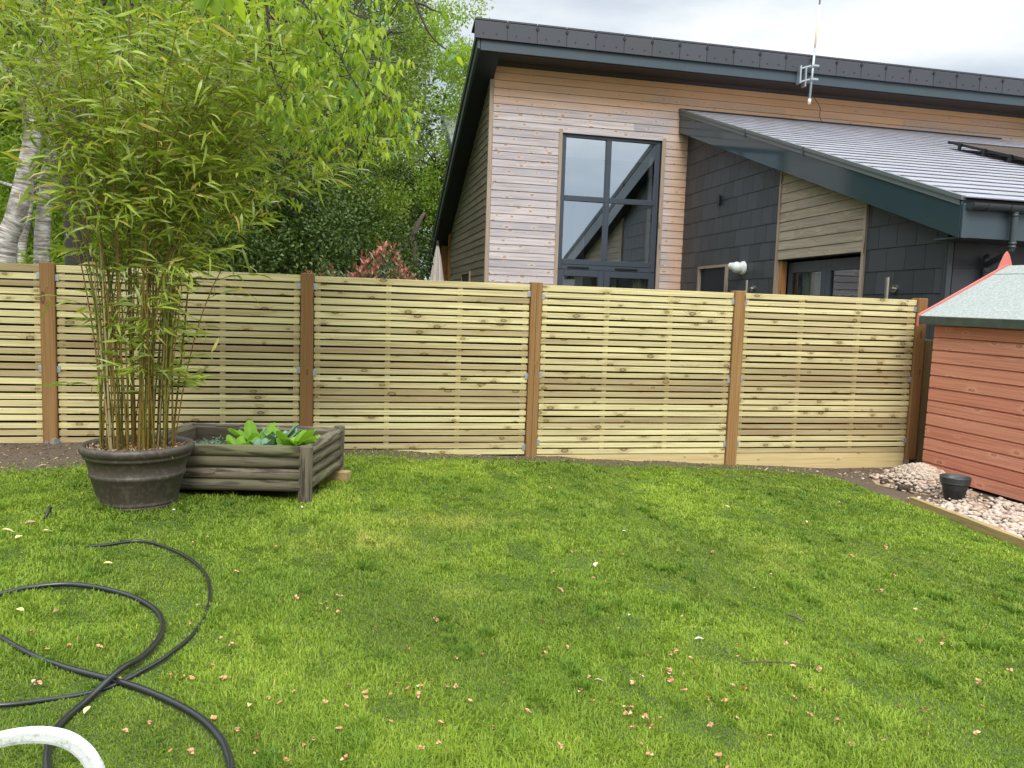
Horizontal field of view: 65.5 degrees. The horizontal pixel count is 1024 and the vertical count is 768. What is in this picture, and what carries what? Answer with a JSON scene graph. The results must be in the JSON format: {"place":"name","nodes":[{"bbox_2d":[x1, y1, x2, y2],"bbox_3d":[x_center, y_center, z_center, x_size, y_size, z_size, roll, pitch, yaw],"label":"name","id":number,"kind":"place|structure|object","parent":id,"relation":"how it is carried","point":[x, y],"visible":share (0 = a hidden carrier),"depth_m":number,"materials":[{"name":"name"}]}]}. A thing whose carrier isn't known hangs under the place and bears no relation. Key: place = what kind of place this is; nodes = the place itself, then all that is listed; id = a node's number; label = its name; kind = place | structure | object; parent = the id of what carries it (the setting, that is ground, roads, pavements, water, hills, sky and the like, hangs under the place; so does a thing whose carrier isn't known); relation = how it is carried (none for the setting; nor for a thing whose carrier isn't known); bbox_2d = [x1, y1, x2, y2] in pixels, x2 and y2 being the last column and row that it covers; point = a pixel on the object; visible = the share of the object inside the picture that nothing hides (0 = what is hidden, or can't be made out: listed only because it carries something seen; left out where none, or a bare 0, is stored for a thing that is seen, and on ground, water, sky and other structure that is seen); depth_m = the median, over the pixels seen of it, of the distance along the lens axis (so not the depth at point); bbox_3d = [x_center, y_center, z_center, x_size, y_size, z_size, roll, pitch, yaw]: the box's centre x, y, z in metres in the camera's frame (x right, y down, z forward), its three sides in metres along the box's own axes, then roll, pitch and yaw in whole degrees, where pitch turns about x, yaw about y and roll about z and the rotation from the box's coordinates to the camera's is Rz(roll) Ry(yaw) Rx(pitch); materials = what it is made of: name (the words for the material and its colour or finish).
{"place":"outdoors","nodes":[
{"label":"outdoors","id":0,"kind":"place"},
{"bbox_2d":[193,0,245,22],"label":"leafy spray","id":1,"kind":"object","parent":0,"point":[217,6],"visible":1,"depth_m":2.10,"materials":[{"name":"green plant"}]},
{"bbox_2d":[0,395,1023,767],"bbox_3d":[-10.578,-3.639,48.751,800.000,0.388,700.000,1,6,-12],"label":"ground","id":2,"kind":"structure","parent":0,"point":[18,453],"depth_m":3.23,"materials":[{"name":"green plant"}]},
{"bbox_2d":[43,506,51,520],"bbox_3d":[-2.426,0.700,4.115,0.034,0.113,0.136,3,5,9],"label":"garden spike","id":3,"kind":"object","parent":2,"relation":"on","point":[49,510],"visible":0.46,"depth_m":4.15,"materials":[{"name":"black plastic"}]},
{"bbox_2d":[0,726,104,767],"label":"plastic hoop","id":4,"kind":"object","parent":2,"relation":"on","point":[83,751],"visible":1,"depth_m":1.24,"materials":[{"name":"white plastic"}]},
{"bbox_2d":[0,122,161,268],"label":"bush","id":5,"kind":"object","parent":2,"relation":"on","point":[10,173],"visible":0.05,"depth_m":9.34,"materials":[{"name":"green plant"}]},
{"bbox_2d":[0,184,166,268],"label":"bush","id":6,"kind":"object","parent":2,"relation":"on","point":[31,241],"visible":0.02,"depth_m":9.90,"materials":[{"name":"green plant"}]},
{"bbox_2d":[0,0,172,263],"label":"birch tree","id":7,"kind":"object","parent":2,"relation":"on","point":[22,241],"visible":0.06,"depth_m":8.89,"materials":[{"name":"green plant"}]},
{"bbox_2d":[1,1,214,263],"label":"birch tree","id":8,"kind":"object","parent":2,"relation":"on","point":[41,225],"visible":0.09,"depth_m":8.46,"materials":[{"name":"white plant"}]},
{"bbox_2d":[0,0,222,263],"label":"birch tree","id":9,"kind":"object","parent":2,"relation":"on","point":[11,228],"visible":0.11,"depth_m":8.10,"materials":[{"name":"white plant"}]},
{"bbox_2d":[0,540,233,767],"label":"garden hose","id":10,"kind":"object","parent":2,"relation":"on","point":[203,720],"visible":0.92,"depth_m":2.53,"materials":[{"name":"black rubber"}]},
{"bbox_2d":[0,150,244,271],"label":"bush","id":11,"kind":"object","parent":2,"relation":"on","point":[203,269],"visible":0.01,"depth_m":10.26,"materials":[{"name":"green plant"}]},
{"bbox_2d":[78,434,194,512],"bbox_3d":[-2.154,0.524,4.584,0.608,0.420,0.608,1,6,-12],"label":"bamboo pot","id":12,"kind":"object","parent":2,"relation":"on","point":[132,479],"visible":0.78,"depth_m":4.38,"materials":[{"name":"stone"}]},
{"bbox_2d":[0,0,407,450],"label":"bamboo","id":13,"kind":"object","parent":12,"relation":"in","point":[175,208],"visible":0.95,"depth_m":4.30,"materials":[{"name":"plant"}]},
{"bbox_2d":[0,6,275,243],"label":"broadleaf tree","id":14,"kind":"object","parent":2,"relation":"on","point":[4,125],"visible":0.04,"depth_m":11.39,"materials":[{"name":"green plant"}]},
{"bbox_2d":[0,4,279,264],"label":"broadleaf tree","id":15,"kind":"object","parent":2,"relation":"on","point":[113,119],"depth_m":12.04,"materials":[{"name":"green plant"}]},
{"bbox_2d":[6,0,420,272],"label":"broadleaf tree","id":16,"kind":"object","parent":2,"relation":"on","point":[316,76],"visible":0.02,"depth_m":12.33,"materials":[{"name":"green plant"}]},
{"bbox_2d":[0,0,462,265],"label":"tree","id":17,"kind":"object","parent":2,"relation":"on","point":[352,43],"visible":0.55,"depth_m":4.92,"materials":[{"name":"green plant"}]},
{"bbox_2d":[23,53,462,279],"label":"woodland","id":18,"kind":"object","parent":2,"relation":"on","point":[429,131],"visible":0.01,"depth_m":24.96,"materials":[{"name":"green plant"}]},
{"bbox_2d":[155,422,344,503],"bbox_3d":[-1.782,0.510,5.238,1.184,0.401,0.893,2,5,0],"label":"log planter","id":19,"kind":"object","parent":2,"relation":"on","point":[302,471],"visible":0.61,"depth_m":4.85,"materials":[{"name":"grey wood"}]},
{"bbox_2d":[194,435,225,443],"bbox_3d":[-1.962,0.403,5.194,0.325,0.076,0.577,-2,7,-36],"label":"seedling","id":20,"kind":"object","parent":19,"relation":"on","point":[212,442],"visible":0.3,"depth_m":5.24,"materials":[{"name":"green plant"}]},
{"bbox_2d":[226,435,257,444],"bbox_3d":[-1.740,0.390,5.069,0.224,0.116,0.216,4,6,19],"label":"lettuce","id":21,"kind":"object","parent":19,"relation":"on","point":[239,440],"visible":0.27,"depth_m":5.09,"materials":[{"name":"green plant"}]},
{"bbox_2d":[228,420,279,440],"bbox_3d":[-1.712,0.344,5.289,0.320,0.168,0.352,1,6,-12],"label":"lettuce","id":22,"kind":"object","parent":19,"relation":"on","point":[250,432],"visible":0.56,"depth_m":5.34,"materials":[{"name":"green plant"}]},
{"bbox_2d":[249,437,274,444],"bbox_3d":[-1.599,0.396,5.038,0.216,0.118,0.188,6,7,36],"label":"cabbage","id":23,"kind":"object","parent":19,"relation":"on","point":[258,441],"visible":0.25,"depth_m":5.04,"materials":[{"name":"green plant"}]},
{"bbox_2d":[252,438,278,444],"bbox_3d":[-1.541,0.403,5.019,0.174,0.112,0.188,1,6,-12],"label":"cabbage","id":24,"kind":"object","parent":19,"relation":"on","point":[265,441],"visible":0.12,"depth_m":5.04,"materials":[{"name":"green plant"}]},
{"bbox_2d":[262,424,302,444],"bbox_3d":[-1.542,0.347,5.331,0.298,0.165,0.331,1,6,-12],"label":"cabbage","id":25,"kind":"object","parent":19,"relation":"on","point":[292,432],"visible":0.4,"depth_m":5.31,"materials":[{"name":"green plant"}]},
{"bbox_2d":[273,427,320,445],"bbox_3d":[-1.374,0.369,5.073,0.303,0.182,0.313,1,6,-12],"label":"lettuce","id":26,"kind":"object","parent":19,"relation":"on","point":[303,437],"visible":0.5,"depth_m":5.03,"materials":[{"name":"green plant"}]},
{"bbox_2d":[155,143,369,373],"bbox_3d":[-3.784,-1.334,11.066,3.631,3.974,3.461,1,6,-12],"label":"bush","id":27,"kind":"object","parent":2,"relation":"on","point":[294,246],"visible":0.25,"depth_m":10.64,"materials":[{"name":"green plant"}]},
{"bbox_2d":[94,0,434,269],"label":"evergreen tree","id":28,"kind":"object","parent":2,"relation":"on","point":[398,87],"visible":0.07,"depth_m":13.44,"materials":[{"name":"green plant"}]},
{"bbox_2d":[220,152,421,374],"bbox_3d":[-2.849,-1.393,12.243,3.227,3.932,3.429,3,5,7],"label":"bush","id":29,"kind":"object","parent":2,"relation":"on","point":[339,213],"visible":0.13,"depth_m":11.40,"materials":[{"name":"green plant"}]},
{"bbox_2d":[305,263,352,353],"bbox_3d":[-2.174,-0.421,9.368,0.667,1.988,0.511,1,6,-12],"label":"laurel shrub","id":30,"kind":"object","parent":2,"relation":"on","point":[329,274],"visible":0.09,"depth_m":9.25,"materials":[{"name":"green plant"}]},
{"bbox_2d":[327,470,350,481],"bbox_3d":[-1.277,0.646,5.620,0.255,0.075,0.090,3,6,11],"label":"wood block","id":31,"kind":"object","parent":2,"relation":"on","point":[341,475],"depth_m":5.57,"materials":[{"name":"beige wood"}]},
{"bbox_2d":[245,0,442,361],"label":"broadleaf tree","id":32,"kind":"object","parent":2,"relation":"on","point":[417,53],"visible":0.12,"depth_m":15.69,"materials":[{"name":"green plant"}]},
{"bbox_2d":[305,0,420,276],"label":"broadleaf tree","id":33,"kind":"object","parent":2,"relation":"on","point":[395,28],"visible":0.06,"depth_m":17.20,"materials":[{"name":"green plant"}]},
{"bbox_2d":[311,84,425,279],"bbox_3d":[-2.401,-2.676,14.909,2.618,5.411,3.228,5,6,28],"label":"old tree","id":34,"kind":"object","parent":2,"relation":"on","point":[415,229],"visible":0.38,"depth_m":14.34,"materials":[{"name":"green plant"}]},
{"bbox_2d":[312,164,434,279],"bbox_3d":[-2.947,-2.005,15.163,2.591,4.592,4.487,1,6,-12],"label":"bush","id":35,"kind":"object","parent":2,"relation":"on","point":[403,241],"visible":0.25,"depth_m":13.95,"materials":[{"name":"green plant"}]},
{"bbox_2d":[345,239,418,382],"bbox_3d":[-1.485,-0.509,9.060,0.847,2.269,0.640,1,6,-12],"label":"photinia shrub","id":36,"kind":"object","parent":2,"relation":"on","point":[378,268],"visible":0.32,"depth_m":8.95,"materials":[{"name":"red plant"}]},
{"bbox_2d":[375,0,495,278],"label":"broadleaf tree","id":37,"kind":"object","parent":2,"relation":"on","point":[454,76],"visible":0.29,"depth_m":23.72,"materials":[{"name":"green plant"}]},
{"bbox_2d":[430,240,443,280],"bbox_3d":[-1.665,-1.682,17.462,0.442,2.900,0.442,-2,7,-37],"label":"parasol","id":38,"kind":"object","parent":2,"relation":"on","point":[436,272],"visible":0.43,"depth_m":17.31,"materials":[{"name":"fabric"}]},
{"bbox_2d":[2,442,874,479],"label":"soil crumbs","id":39,"kind":"object","parent":2,"relation":"on","point":[16,445],"visible":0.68,"depth_m":6.81,"materials":[{"name":"brown soil"}]},
{"bbox_2d":[0,443,885,482],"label":"leaf litter","id":40,"kind":"object","parent":2,"relation":"on","point":[398,451],"visible":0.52,"depth_m":6.73,"materials":[{"name":"brown plant"}]},
{"bbox_2d":[440,113,456,157],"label":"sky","id":41,"kind":"structure","parent":2,"relation":"on","point":[449,141],"depth_m":24.26,"materials":[{"name":"stone"}]},
{"bbox_2d":[0,262,927,467],"bbox_3d":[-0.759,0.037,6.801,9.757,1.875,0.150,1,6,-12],"label":"slatted fence","id":42,"kind":"object","parent":2,"relation":"on","point":[50,365],"visible":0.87,"depth_m":6.95,"materials":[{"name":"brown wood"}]},
{"bbox_2d":[429,0,1023,339],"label":"house","id":43,"kind":"structure","parent":2,"relation":"on","point":[585,157],"depth_m":14.61,"materials":[{"name":"wood"}]},
{"bbox_2d":[462,274,468,281],"bbox_3d":[-0.997,-1.232,16.882,0.029,2.160,0.980,1,6,-12],"label":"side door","id":44,"kind":"structure","parent":43,"relation":"in","point":[464,277],"depth_m":16.81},
{"bbox_2d":[557,133,660,288],"bbox_3d":[1.808,-2.345,15.221,1.955,4.675,0.090,1,6,-12],"label":"window","id":45,"kind":"structure","parent":43,"relation":"in","point":[610,185],"depth_m":15.12,"materials":[{"name":"glass"}]},
{"bbox_2d":[697,264,728,292],"bbox_3d":[3.595,-1.476,14.191,0.150,1.260,1.120,1,6,-12],"label":"window","id":46,"kind":"structure","parent":43,"relation":"in","point":[722,265],"depth_m":13.93,"materials":[{"name":"wood"}]},
{"bbox_2d":[787,256,860,296],"bbox_3d":[4.377,-0.637,11.186,0.060,2.210,1.930,1,6,-12],"label":"door","id":47,"kind":"structure","parent":43,"relation":"in","point":[827,267],"depth_m":11.12,"materials":[{"name":"grey metal"}]},
{"bbox_2d":[742,661,816,666],"bbox_3d":[1.012,1.054,3.006,0.282,0.011,0.017,2,5,4],"label":"twig","id":48,"kind":"object","parent":2,"relation":"on","point":[773,662],"visible":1,"depth_m":3.01,"materials":[{"name":"wood"}]},
{"bbox_2d":[786,610,803,621],"bbox_3d":[1.237,1.017,3.490,0.049,0.015,0.111,2,5,-2],"label":"twig","id":49,"kind":"object","parent":2,"relation":"on","point":[798,618],"visible":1,"depth_m":3.48,"materials":[{"name":"wood"}]},
{"bbox_2d":[810,462,1023,536],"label":"gravel","id":50,"kind":"structure","parent":2,"relation":"on","point":[924,476],"depth_m":6.38,"materials":[{"name":"beige gravel"}]},
{"bbox_2d":[909,340,933,463],"bbox_3d":[4.089,0.263,7.957,0.105,1.410,0.100,1,6,-12],"label":"old post","id":51,"kind":"object","parent":2,"relation":"on","point":[926,370],"visible":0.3,"depth_m":7.89,"materials":[{"name":"black wood"}]},
{"bbox_2d":[872,477,978,498],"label":"gravel","id":52,"kind":"structure","parent":2,"relation":"on","point":[877,482],"depth_m":6.89,"materials":[{"name":"gravel"}]},
{"bbox_2d":[880,478,889,483],"bbox_3d":[3.342,0.879,7.124,0.106,0.071,0.096,1,6,-12],"label":"soil clod","id":53,"kind":"object","parent":52,"relation":"on","point":[885,480],"visible":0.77,"depth_m":7.09,"materials":[{"name":"brown soil"}]},
{"bbox_2d":[897,485,916,491],"bbox_3d":[3.398,0.909,6.851,0.136,0.085,0.127,1,6,-12],"label":"soil clod","id":54,"kind":"object","parent":52,"relation":"on","point":[902,487],"visible":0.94,"depth_m":6.82,"materials":[{"name":"brown soil"}]},
{"bbox_2d":[939,473,971,500],"bbox_3d":[3.633,0.849,6.529,0.234,0.186,0.234,1,6,-12],"label":"plant pot","id":55,"kind":"object","parent":2,"relation":"on","point":[955,486],"visible":1,"depth_m":6.46,"materials":[{"name":"black plastic"}]},
{"bbox_2d":[909,497,1023,549],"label":"edging board","id":56,"kind":"object","parent":2,"relation":"on","point":[988,529],"visible":0.52,"depth_m":5.63,"materials":[{"name":"beige wood"}]},
{"bbox_2d":[916,251,1023,503],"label":"shed","id":57,"kind":"structure","parent":2,"relation":"on","point":[974,429],"depth_m":6.94,"materials":[{"name":"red wood"}]},
{"bbox_2d":[12,0,1023,279],"label":"sky","id":58,"kind":"structure","parent":0,"point":[972,36],"materials":[{"name":"white"}]}
]}

